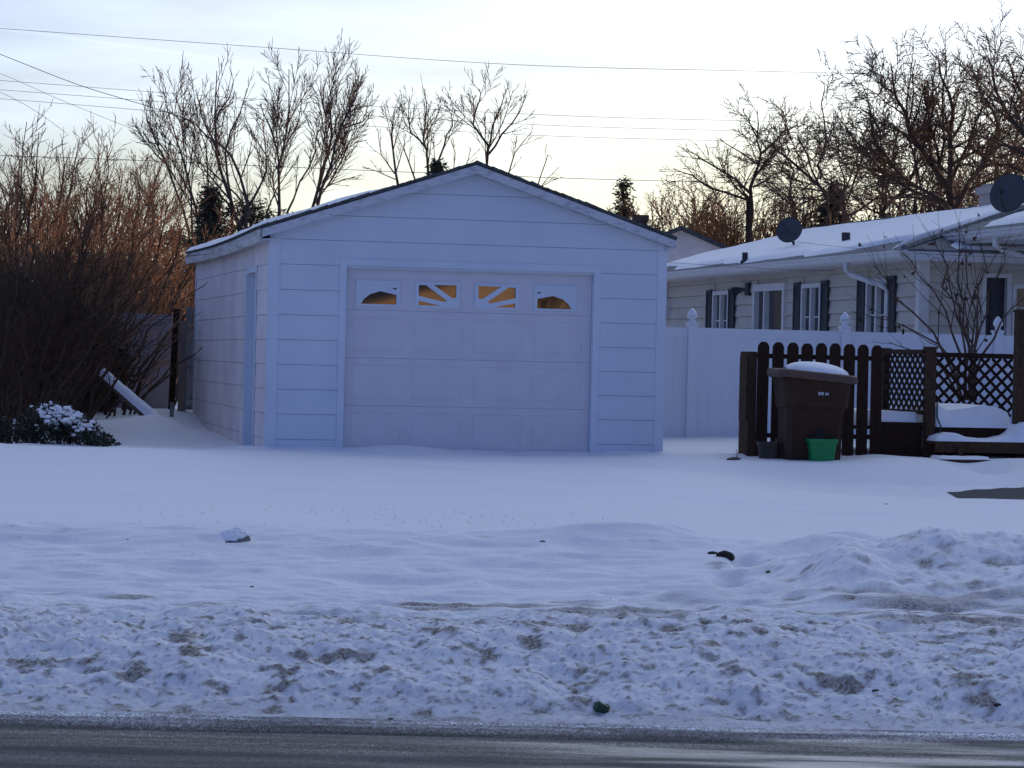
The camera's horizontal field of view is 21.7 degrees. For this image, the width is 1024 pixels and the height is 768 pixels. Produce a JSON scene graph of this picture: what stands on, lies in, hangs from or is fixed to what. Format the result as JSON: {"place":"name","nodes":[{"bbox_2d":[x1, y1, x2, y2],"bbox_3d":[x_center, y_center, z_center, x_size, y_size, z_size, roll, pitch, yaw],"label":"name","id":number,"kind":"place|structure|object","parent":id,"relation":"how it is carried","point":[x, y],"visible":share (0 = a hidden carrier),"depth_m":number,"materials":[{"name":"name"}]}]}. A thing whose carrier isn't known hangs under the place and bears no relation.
{"place":"outdoors","nodes":[
{"label":"outdoors","id":0,"kind":"place"},
{"bbox_2d":[1,92,65,132],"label":"utility wire","id":1,"kind":"object","parent":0,"point":[34,110],"visible":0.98,"depth_m":45.95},
{"bbox_2d":[0,73,177,146],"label":"utility wire","id":2,"kind":"object","parent":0,"point":[88,111],"visible":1,"depth_m":44.96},
{"bbox_2d":[0,54,230,135],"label":"utility wire","id":3,"kind":"object","parent":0,"point":[115,96],"visible":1,"depth_m":43.95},
{"bbox_2d":[0,155,961,187],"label":"utility wire","id":4,"kind":"object","parent":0,"point":[519,176],"visible":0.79,"depth_m":48.96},
{"bbox_2d":[0,28,1000,76],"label":"utility wire","id":5,"kind":"object","parent":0,"point":[508,64],"visible":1,"depth_m":47.94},
{"bbox_2d":[0,80,1012,125],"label":"utility wire","id":6,"kind":"object","parent":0,"point":[511,113],"visible":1,"depth_m":49.95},
{"bbox_2d":[0,398,1023,733],"bbox_3d":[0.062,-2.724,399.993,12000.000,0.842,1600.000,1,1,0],"label":"snowy ground","id":7,"kind":"structure","parent":0,"point":[128,576],"depth_m":14.69,"materials":[{"name":"white snow"}]},
{"bbox_2d":[0,260,46,441],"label":"bare shrub","id":8,"kind":"object","parent":7,"relation":"on","point":[13,386],"visible":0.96,"depth_m":30.85,"materials":[{"name":"brown plant"}]},
{"bbox_2d":[0,145,49,270],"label":"bare shrub","id":9,"kind":"object","parent":7,"relation":"on","point":[1,197],"visible":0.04,"depth_m":45.85,"materials":[{"name":"brown plant"}]},
{"bbox_2d":[0,181,106,309],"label":"bare shrub","id":10,"kind":"object","parent":7,"relation":"on","point":[43,232],"visible":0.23,"depth_m":41.91,"materials":[{"name":"brown plant"}]},
{"bbox_2d":[0,185,107,419],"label":"bare shrub","id":11,"kind":"object","parent":7,"relation":"on","point":[13,401],"visible":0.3,"depth_m":34.12,"materials":[{"name":"brown plant"}]},
{"bbox_2d":[0,400,120,446],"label":"evergreen shrub","id":12,"kind":"object","parent":7,"relation":"on","point":[61,419],"visible":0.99,"depth_m":28.66,"materials":[{"name":"green plant"}]},
{"bbox_2d":[0,99,142,298],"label":"bare shrub","id":13,"kind":"object","parent":7,"relation":"on","point":[3,230],"visible":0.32,"depth_m":43.63,"materials":[{"name":"brown plant"}]},
{"bbox_2d":[7,302,147,411],"bbox_3d":[-6.024,-0.208,36.628,2.085,1.928,1.944,1,1,0],"label":"bare shrub","id":14,"kind":"object","parent":7,"relation":"on","point":[113,392],"visible":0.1,"depth_m":36.38,"materials":[{"name":"brown plant"}]},
{"bbox_2d":[0,122,178,309],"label":"bare shrub","id":15,"kind":"object","parent":7,"relation":"on","point":[73,168],"visible":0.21,"depth_m":44.98,"materials":[{"name":"brown plant"}]},
{"bbox_2d":[2,253,184,418],"bbox_3d":[-5.340,-0.511,34.525,2.802,2.527,1.743,1,1,-29],"label":"bare shrub","id":16,"kind":"object","parent":7,"relation":"on","point":[96,402],"visible":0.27,"depth_m":34.52,"materials":[{"name":"brown plant"}]},
{"bbox_2d":[55,275,138,411],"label":"bare shrub","id":17,"kind":"object","parent":7,"relation":"on","point":[124,346],"visible":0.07,"depth_m":36.45,"materials":[{"name":"brown plant"}]},
{"bbox_2d":[0,172,206,434],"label":"bare shrub","id":18,"kind":"object","parent":7,"relation":"on","point":[69,387],"visible":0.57,"depth_m":32.41,"materials":[{"name":"brown plant"}]},
{"bbox_2d":[0,175,208,441],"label":"bare shrub","id":19,"kind":"object","parent":7,"relation":"on","point":[49,339],"visible":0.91,"depth_m":31.43,"materials":[{"name":"brown plant"}]},
{"bbox_2d":[16,267,202,416],"bbox_3d":[-5.219,-0.517,35.358,2.988,2.104,1.248,1,1,0],"label":"bare shrub","id":20,"kind":"object","parent":7,"relation":"on","point":[136,392],"visible":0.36,"depth_m":35.51,"materials":[{"name":"brown plant"}]},
{"bbox_2d":[25,114,195,307],"bbox_3d":[-7.241,-2.333,48.000,3.069,5.286,3.707,1,1,-7],"label":"bare shrub","id":21,"kind":"object","parent":7,"relation":"on","point":[121,185],"visible":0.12,"depth_m":48.05,"materials":[{"name":"brown plant"}]},
{"bbox_2d":[52,203,168,312],"bbox_3d":[-6.530,-1.257,42.937,1.814,3.455,2.893,1,1,3],"label":"bare shrub","id":22,"kind":"object","parent":7,"relation":"on","point":[117,256],"visible":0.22,"depth_m":42.81,"materials":[{"name":"brown plant"}]},
{"bbox_2d":[43,238,186,313],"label":"bare shrub","id":23,"kind":"object","parent":7,"relation":"on","point":[119,286],"visible":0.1,"depth_m":41.04,"materials":[{"name":"brown plant"}]},
{"bbox_2d":[8,126,226,320],"bbox_3d":[-6.811,-2.039,46.971,4.133,4.936,2.591,1,1,-14],"label":"bare shrub","id":24,"kind":"object","parent":7,"relation":"on","point":[165,269],"visible":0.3,"depth_m":46.93,"materials":[{"name":"brown plant"}]},
{"bbox_2d":[95,368,159,415],"bbox_3d":[-4.874,0.199,34.038,0.150,0.824,1.561,1,1,-43],"label":"fallen log","id":25,"kind":"object","parent":7,"relation":"on","point":[132,400],"visible":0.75,"depth_m":33.98,"materials":[{"name":"white wood"}]},
{"bbox_2d":[93,313,172,408],"bbox_3d":[-5.703,-0.161,38.002,1.701,1.716,0.020,1,1,0],"label":"panel fence","id":26,"kind":"object","parent":7,"relation":"on","point":[157,397],"visible":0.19,"depth_m":37.99,"materials":[{"name":"wood"}]},
{"bbox_2d":[83,265,189,404],"bbox_3d":[-5.364,-0.641,39.208,3.227,2.273,1.348,2,1,28],"label":"bare shrub","id":27,"kind":"object","parent":7,"relation":"on","point":[150,285],"visible":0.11,"depth_m":39.30,"materials":[{"name":"brown plant"}]},
{"bbox_2d":[109,290,193,409],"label":"bare shrub","id":28,"kind":"object","parent":7,"relation":"on","point":[160,379],"visible":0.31,"depth_m":37.00,"materials":[{"name":"brown plant"}]},
{"bbox_2d":[107,146,198,265],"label":"bare tree","id":29,"kind":"object","parent":7,"relation":"on","point":[156,191],"visible":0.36,"depth_m":73.49,"materials":[{"name":"brown plant"}]},
{"bbox_2d":[125,245,194,383],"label":"bare shrub","id":30,"kind":"object","parent":7,"relation":"on","point":[169,296],"visible":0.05,"depth_m":48.03,"materials":[{"name":"brown plant"}]},
{"bbox_2d":[87,186,245,360],"bbox_3d":[-6.862,-1.727,50.035,3.555,4.245,2.228,1,1,17],"label":"bare shrub","id":31,"kind":"object","parent":7,"relation":"on","point":[166,248],"visible":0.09,"depth_m":49.96,"materials":[{"name":"brown plant"}]},
{"bbox_2d":[170,402,173,416],"bbox_3d":[-4.493,0.471,35.207,0.051,0.461,0.050,1,1,0],"label":"stake","id":32,"kind":"object","parent":7,"relation":"on","point":[171,409],"visible":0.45,"depth_m":35.18,"materials":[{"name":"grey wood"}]},
{"bbox_2d":[168,309,179,408],"bbox_3d":[-4.644,-0.224,36.601,0.138,1.618,0.085,1,1,0],"label":"gate post","id":33,"kind":"object","parent":7,"relation":"on","point":[173,376],"visible":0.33,"depth_m":36.56,"materials":[{"name":"brown wood"}]},
{"bbox_2d":[139,225,211,319],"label":"bare shrub","id":34,"kind":"object","parent":7,"relation":"on","point":[184,238],"visible":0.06,"depth_m":55.89,"materials":[{"name":"brown plant"}]},
{"bbox_2d":[159,239,194,397],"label":"bare shrub","id":35,"kind":"object","parent":7,"relation":"on","point":[182,316],"visible":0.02,"depth_m":51.88,"materials":[{"name":"brown plant"}]},
{"bbox_2d":[177,321,186,411],"bbox_3d":[-4.482,-0.070,36.202,0.112,1.575,0.100,1,1,0],"label":"gate post","id":36,"kind":"object","parent":7,"relation":"on","point":[181,403],"visible":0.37,"depth_m":36.15,"materials":[{"name":"beige wood"}]},
{"bbox_2d":[128,51,247,295],"bbox_3d":[-7.715,-3.722,63.083,2.772,8.352,2.965,1,1,0],"label":"bare tree","id":37,"kind":"object","parent":7,"relation":"on","point":[183,130],"visible":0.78,"depth_m":62.89,"materials":[{"name":"brown plant"}]},
{"bbox_2d":[186,307,195,409],"bbox_3d":[-4.481,-0.172,37.181,0.167,1.810,0.060,1,1,0],"label":"plank fence","id":38,"kind":"object","parent":7,"relation":"on","point":[189,370],"visible":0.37,"depth_m":37.19,"materials":[{"name":"grey wood"}]},
{"bbox_2d":[179,178,235,290],"bbox_3d":[-6.880,-2.071,59.997,2.704,5.152,2.753,1,1,0],"label":"conifer","id":39,"kind":"object","parent":7,"relation":"on","point":[207,213],"visible":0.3,"depth_m":59.84,"materials":[{"name":"green plant"}]},
{"bbox_2d":[157,46,284,233],"bbox_3d":[-6.752,-3.605,60.829,2.706,8.205,3.850,2,1,20],"label":"bare tree","id":40,"kind":"object","parent":7,"relation":"on","point":[216,142],"visible":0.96,"depth_m":60.66,"materials":[{"name":"brown plant"}]},
{"bbox_2d":[186,171,276,235],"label":"bare tree","id":41,"kind":"object","parent":7,"relation":"on","point":[244,198],"visible":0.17,"depth_m":75.69,"materials":[{"name":"brown plant"}]},
{"bbox_2d":[220,527,250,542],"bbox_3d":[-1.668,0.941,16.093,0.190,0.154,0.144,1,1,0],"label":"rock","id":42,"kind":"object","parent":7,"relation":"on","point":[234,535],"visible":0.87,"depth_m":16.05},
{"bbox_2d":[186,193,291,286],"bbox_3d":[-6.123,-1.963,61.986,4.222,4.930,4.444,1,1,0],"label":"conifer","id":43,"kind":"object","parent":7,"relation":"on","point":[262,215],"visible":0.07,"depth_m":61.83,"materials":[{"name":"green plant"}]},
{"bbox_2d":[239,36,320,215],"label":"bare tree","id":44,"kind":"object","parent":7,"relation":"on","point":[277,117],"visible":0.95,"depth_m":66.55,"materials":[{"name":"brown plant"}]},
{"bbox_2d":[286,29,379,213],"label":"bare tree","id":45,"kind":"object","parent":7,"relation":"on","point":[338,132],"visible":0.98,"depth_m":68.60,"materials":[{"name":"brown plant"}]},
{"bbox_2d":[363,90,415,183],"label":"bare tree","id":46,"kind":"object","parent":7,"relation":"on","point":[393,147],"visible":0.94,"depth_m":74.22,"materials":[{"name":"brown plant"}]},
{"bbox_2d":[380,74,465,173],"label":"bare tree","id":47,"kind":"object","parent":7,"relation":"on","point":[423,133],"visible":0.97,"depth_m":73.31,"materials":[{"name":"brown plant"}]},
{"bbox_2d":[185,160,676,451],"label":"garage","id":48,"kind":"structure","parent":7,"relation":"on","point":[477,305],"depth_m":29.55,"materials":[{"name":"white"}]},
{"bbox_2d":[343,268,591,451],"bbox_3d":[-0.490,-0.135,29.562,2.786,2.266,0.042,1,1,-12],"label":"garage door","id":49,"kind":"structure","parent":48,"relation":"in","point":[552,386],"depth_m":29.55,"materials":[{"name":"paint"}]},
{"bbox_2d":[424,157,447,174],"bbox_3d":[-1.885,-2.438,63.970,1.114,6.032,1.019,1,1,0],"label":"conifer","id":50,"kind":"object","parent":7,"relation":"on","point":[437,166],"visible":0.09,"depth_m":63.87,"materials":[{"name":"green plant"}]},
{"bbox_2d":[430,62,542,172],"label":"bare tree","id":51,"kind":"object","parent":7,"relation":"on","point":[487,152],"visible":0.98,"depth_m":71.84,"materials":[{"name":"brown plant"}]},
{"bbox_2d":[538,144,561,185],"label":"bare tree","id":52,"kind":"object","parent":7,"relation":"on","point":[551,174],"visible":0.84,"depth_m":73.64,"materials":[{"name":"brown plant"}]},
{"bbox_2d":[609,175,640,217],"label":"conifer","id":53,"kind":"object","parent":7,"relation":"on","point":[624,186],"visible":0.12,"depth_m":75.87,"materials":[{"name":"green plant"}]},
{"bbox_2d":[632,215,728,261],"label":"stucco house","id":54,"kind":"structure","parent":7,"relation":"on","point":[690,242],"depth_m":61.97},
{"bbox_2d":[606,178,768,245],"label":"brush","id":55,"kind":"object","parent":7,"relation":"on","point":[652,210],"visible":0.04,"depth_m":70.41,"materials":[{"name":"brown plant"}]},
{"bbox_2d":[637,174,764,246],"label":"brush","id":56,"kind":"object","parent":7,"relation":"on","point":[703,222],"visible":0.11,"depth_m":69.12,"materials":[{"name":"brown plant"}]},
{"bbox_2d":[716,551,734,560],"bbox_3d":[1.281,1.041,16.032,0.120,0.082,0.084,1,1,0],"label":"dirt clod","id":57,"kind":"object","parent":7,"relation":"on","point":[730,556],"visible":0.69,"depth_m":16.00,"materials":[{"name":"black soil"}]},
{"bbox_2d":[659,80,814,242],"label":"bare tree","id":58,"kind":"object","parent":7,"relation":"on","point":[729,177],"visible":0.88,"depth_m":65.47,"materials":[{"name":"brown plant"}]},
{"bbox_2d":[665,170,824,246],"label":"brush","id":59,"kind":"object","parent":7,"relation":"on","point":[725,236],"visible":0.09,"depth_m":69.84,"materials":[{"name":"brown plant"}]},
{"bbox_2d":[681,175,813,243],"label":"brush","id":60,"kind":"object","parent":7,"relation":"on","point":[716,206],"visible":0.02,"depth_m":73.32,"materials":[{"name":"brown plant"}]},
{"bbox_2d":[757,441,778,458],"bbox_3d":[2.812,0.752,29.358,0.225,0.233,0.225,1,1,0],"label":"flower pot","id":61,"kind":"object","parent":7,"relation":"on","point":[767,450],"visible":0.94,"depth_m":29.26,"materials":[{"name":"grey plastic"}]},
{"bbox_2d":[718,169,831,245],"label":"brush","id":62,"kind":"object","parent":7,"relation":"on","point":[763,234],"visible":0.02,"depth_m":71.29,"materials":[{"name":"brown plant"}]},
{"bbox_2d":[742,126,851,220],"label":"bare tree","id":63,"kind":"object","parent":7,"relation":"on","point":[775,177],"visible":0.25,"depth_m":74.03,"materials":[{"name":"brown plant"}]},
{"bbox_2d":[738,342,883,455],"bbox_3d":[3.394,0.306,30.311,1.622,1.547,0.358,1,1,-12],"label":"picket fence","id":64,"kind":"object","parent":7,"relation":"on","point":[753,406],"visible":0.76,"depth_m":30.17,"materials":[{"name":"brown wood"}]},
{"bbox_2d":[767,361,857,459],"bbox_3d":[3.289,0.316,29.381,0.887,1.129,0.900,1,1,-6],"label":"rubbish cart","id":65,"kind":"object","parent":7,"relation":"on","point":[811,397],"visible":0.91,"depth_m":29.04,"materials":[{"name":"brown plastic"}]},
{"bbox_2d":[761,164,870,236],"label":"brush","id":66,"kind":"object","parent":7,"relation":"on","point":[814,211],"visible":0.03,"depth_m":70.54,"materials":[{"name":"brown plant"}]},
{"bbox_2d":[726,68,906,232],"bbox_3d":[7.330,-3.341,63.583,4.323,8.266,3.030,1,1,-25],"label":"bare tree","id":67,"kind":"object","parent":7,"relation":"on","point":[789,175],"visible":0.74,"depth_m":63.40,"materials":[{"name":"brown plant"}]},
{"bbox_2d":[806,434,837,460],"bbox_3d":[3.363,0.705,28.958,0.320,0.333,0.290,1,1,-4],"label":"recycling tub","id":68,"kind":"object","parent":7,"relation":"on","point":[821,449],"visible":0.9,"depth_m":28.84,"materials":[{"name":"green plastic"}]},
{"bbox_2d":[811,174,853,227],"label":"conifer","id":69,"kind":"object","parent":7,"relation":"on","point":[823,208],"visible":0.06,"depth_m":69.86,"materials":[{"name":"green plant"}]},
{"bbox_2d":[663,308,1013,436],"bbox_3d":[4.460,0.107,35.052,8.605,2.099,0.144,1,1,-12],"label":"vinyl fence","id":70,"kind":"object","parent":7,"relation":"on","point":[701,382],"visible":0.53,"depth_m":34.68,"materials":[{"name":"white plastic"}]},
{"bbox_2d":[666,183,1023,335],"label":"house","id":71,"kind":"structure","parent":7,"relation":"on","point":[741,295],"depth_m":41.24,"materials":[{"name":"beige"}]},
{"bbox_2d":[711,290,727,327],"bbox_3d":[3.726,-0.897,47.397,0.090,1.510,0.972,1,1,-12],"label":"window","id":72,"kind":"structure","parent":71,"relation":"in","point":[719,298],"depth_m":47.39,"materials":[{"name":"white glass"}]},
{"bbox_2d":[667,262,828,270],"bbox_3d":[3.297,-1.736,39.050,0.382,0.104,5.979,2,1,35],"label":"utility wire","id":73,"kind":"object","parent":71,"relation":"attached to","point":[764,268],"visible":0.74,"depth_m":39.59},
{"bbox_2d":[752,283,787,329],"bbox_3d":[4.315,-0.586,44.675,0.105,2.188,1.694,1,1,-12],"label":"window","id":74,"kind":"structure","parent":71,"relation":"in","point":[769,305],"depth_m":44.78,"materials":[{"name":"white glass"}]},
{"bbox_2d":[776,217,801,244],"bbox_3d":[4.820,-2.599,45.974,0.539,0.564,0.403,1,1,-27],"label":"satellite dish","id":75,"kind":"object","parent":71,"relation":"on","point":[788,229],"visible":0.98,"depth_m":45.95,"materials":[{"name":"grey metal"}]},
{"bbox_2d":[800,283,819,330],"bbox_3d":[4.792,-0.837,42.569,0.090,1.535,0.958,1,1,-12],"label":"window","id":76,"kind":"structure","parent":71,"relation":"in","point":[810,293],"depth_m":42.54,"materials":[{"name":"white glass"}]},
{"bbox_2d":[864,278,885,331],"bbox_3d":[5.433,-0.794,39.646,0.090,1.534,0.888,1,1,-12],"label":"window","id":77,"kind":"structure","parent":71,"relation":"in","point":[874,296],"depth_m":39.65,"materials":[{"name":"white glass"}]},
{"bbox_2d":[792,241,1023,257],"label":"utility wire","id":78,"kind":"object","parent":71,"relation":"attached to","point":[918,253],"visible":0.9,"depth_m":37.24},
{"bbox_2d":[985,278,1004,334],"bbox_3d":[6.895,-0.222,38.314,0.319,2.604,0.050,1,1,-12],"label":"shutter","id":79,"kind":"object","parent":71,"relation":"in","point":[997,293],"depth_m":38.28,"materials":[{"name":"black plastic"}]},
{"bbox_2d":[990,174,1023,212],"bbox_3d":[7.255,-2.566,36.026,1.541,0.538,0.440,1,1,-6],"label":"satellite dish","id":80,"kind":"object","parent":71,"relation":"attached to","point":[1007,193],"visible":1,"depth_m":36.01,"materials":[{"name":"grey metal"}]},
{"bbox_2d":[1011,284,1023,335],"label":"window","id":81,"kind":"structure","parent":71,"relation":"in","point":[1016,288],"depth_m":38.25,"materials":[{"name":"white glass"}]},
{"bbox_2d":[790,149,945,227],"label":"brush","id":82,"kind":"object","parent":7,"relation":"on","point":[892,215],"visible":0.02,"depth_m":71.49,"materials":[{"name":"brown plant"}]},
{"bbox_2d":[821,77,979,217],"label":"bare tree","id":83,"kind":"object","parent":7,"relation":"on","point":[915,173],"visible":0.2,"depth_m":71.80,"materials":[{"name":"brown plant"}]},
{"bbox_2d":[797,21,1023,225],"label":"bare tree","id":84,"kind":"object","parent":7,"relation":"on","point":[917,141],"visible":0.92,"depth_m":57.77,"materials":[{"name":"brown plant"}]},
{"bbox_2d":[847,148,995,221],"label":"brush","id":85,"kind":"object","parent":7,"relation":"on","point":[929,209],"visible":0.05,"depth_m":69.85,"materials":[{"name":"brown plant"}]},
{"bbox_2d":[843,197,1023,400],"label":"lilac shrub","id":86,"kind":"object","parent":7,"relation":"on","point":[971,348],"visible":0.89,"depth_m":33.14,"materials":[{"name":"brown plant"}]},
{"bbox_2d":[854,310,1023,462],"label":"wooden deck","id":87,"kind":"structure","parent":7,"relation":"on","point":[976,432],"depth_m":30.54,"materials":[{"name":"brown wood"}]},
{"bbox_2d":[906,150,1000,211],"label":"brush","id":88,"kind":"object","parent":7,"relation":"on","point":[955,188],"depth_m":73.03,"materials":[{"name":"brown plant"}]},
{"bbox_2d":[889,111,1023,216],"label":"brush","id":89,"kind":"object","parent":7,"relation":"on","point":[972,200],"visible":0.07,"depth_m":68.25,"materials":[{"name":"brown plant"}]},
{"bbox_2d":[939,51,1023,179],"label":"bare tree","id":90,"kind":"object","parent":7,"relation":"on","point":[1015,144],"visible":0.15,"depth_m":71.15,"materials":[{"name":"brown plant"}]},
{"bbox_2d":[950,0,1023,193],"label":"bare tree","id":91,"kind":"object","parent":7,"relation":"on","point":[1002,103],"visible":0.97,"depth_m":55.25,"materials":[{"name":"brown plant"}]},
{"bbox_2d":[968,101,1023,206],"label":"bare tree","id":92,"kind":"object","parent":7,"relation":"on","point":[1008,158],"visible":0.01,"depth_m":76.12,"materials":[{"name":"brown plant"}]},
{"bbox_2d":[0,711,1023,767],"bbox_3d":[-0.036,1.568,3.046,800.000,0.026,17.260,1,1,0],"label":"road","id":93,"kind":"structure","parent":0,"point":[73,740],"depth_m":11.02,"materials":[{"name":"grey asphalt"}]},
{"bbox_2d":[0,98,1023,147],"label":"utility wire","id":94,"kind":"object","parent":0,"point":[513,134],"visible":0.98,"depth_m":49.95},
{"bbox_2d":[0,0,1023,271],"label":"sky","id":95,"kind":"structure","parent":0,"point":[706,37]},
{"bbox_2d":[7,90,1023,137],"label":"utility wire","id":96,"kind":"object","parent":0,"point":[513,123],"visible":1,"depth_m":49.95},
{"bbox_2d":[593,701,609,712],"bbox_3d":[0.393,1.430,11.775,0.075,0.062,0.051,1,1,-29],"label":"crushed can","id":97,"kind":"object","parent":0,"point":[598,706],"visible":1,"depth_m":11.76,"materials":[{"name":"green metal"}]},
{"bbox_2d":[727,450,740,459],"bbox_3d":[2.389,0.763,28.626,0.172,0.129,0.065,1,1,0],"label":"wood scrap","id":98,"kind":"object","parent":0,"point":[734,458],"visible":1,"depth_m":28.61,"materials":[{"name":"brown wood"}]},
{"bbox_2d":[936,401,941,433],"bbox_3d":[4.948,0.423,30.342,0.268,0.450,0.073,2,1,24],"label":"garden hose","id":99,"kind":"object","parent":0,"point":[937,416],"visible":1,"depth_m":30.39,"materials":[{"name":"rubber"}]},
{"bbox_2d":[948,487,1023,499],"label":"driveway","id":100,"kind":"structure","parent":0,"point":[1007,493],"depth_m":26.68,"materials":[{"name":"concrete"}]}
]}

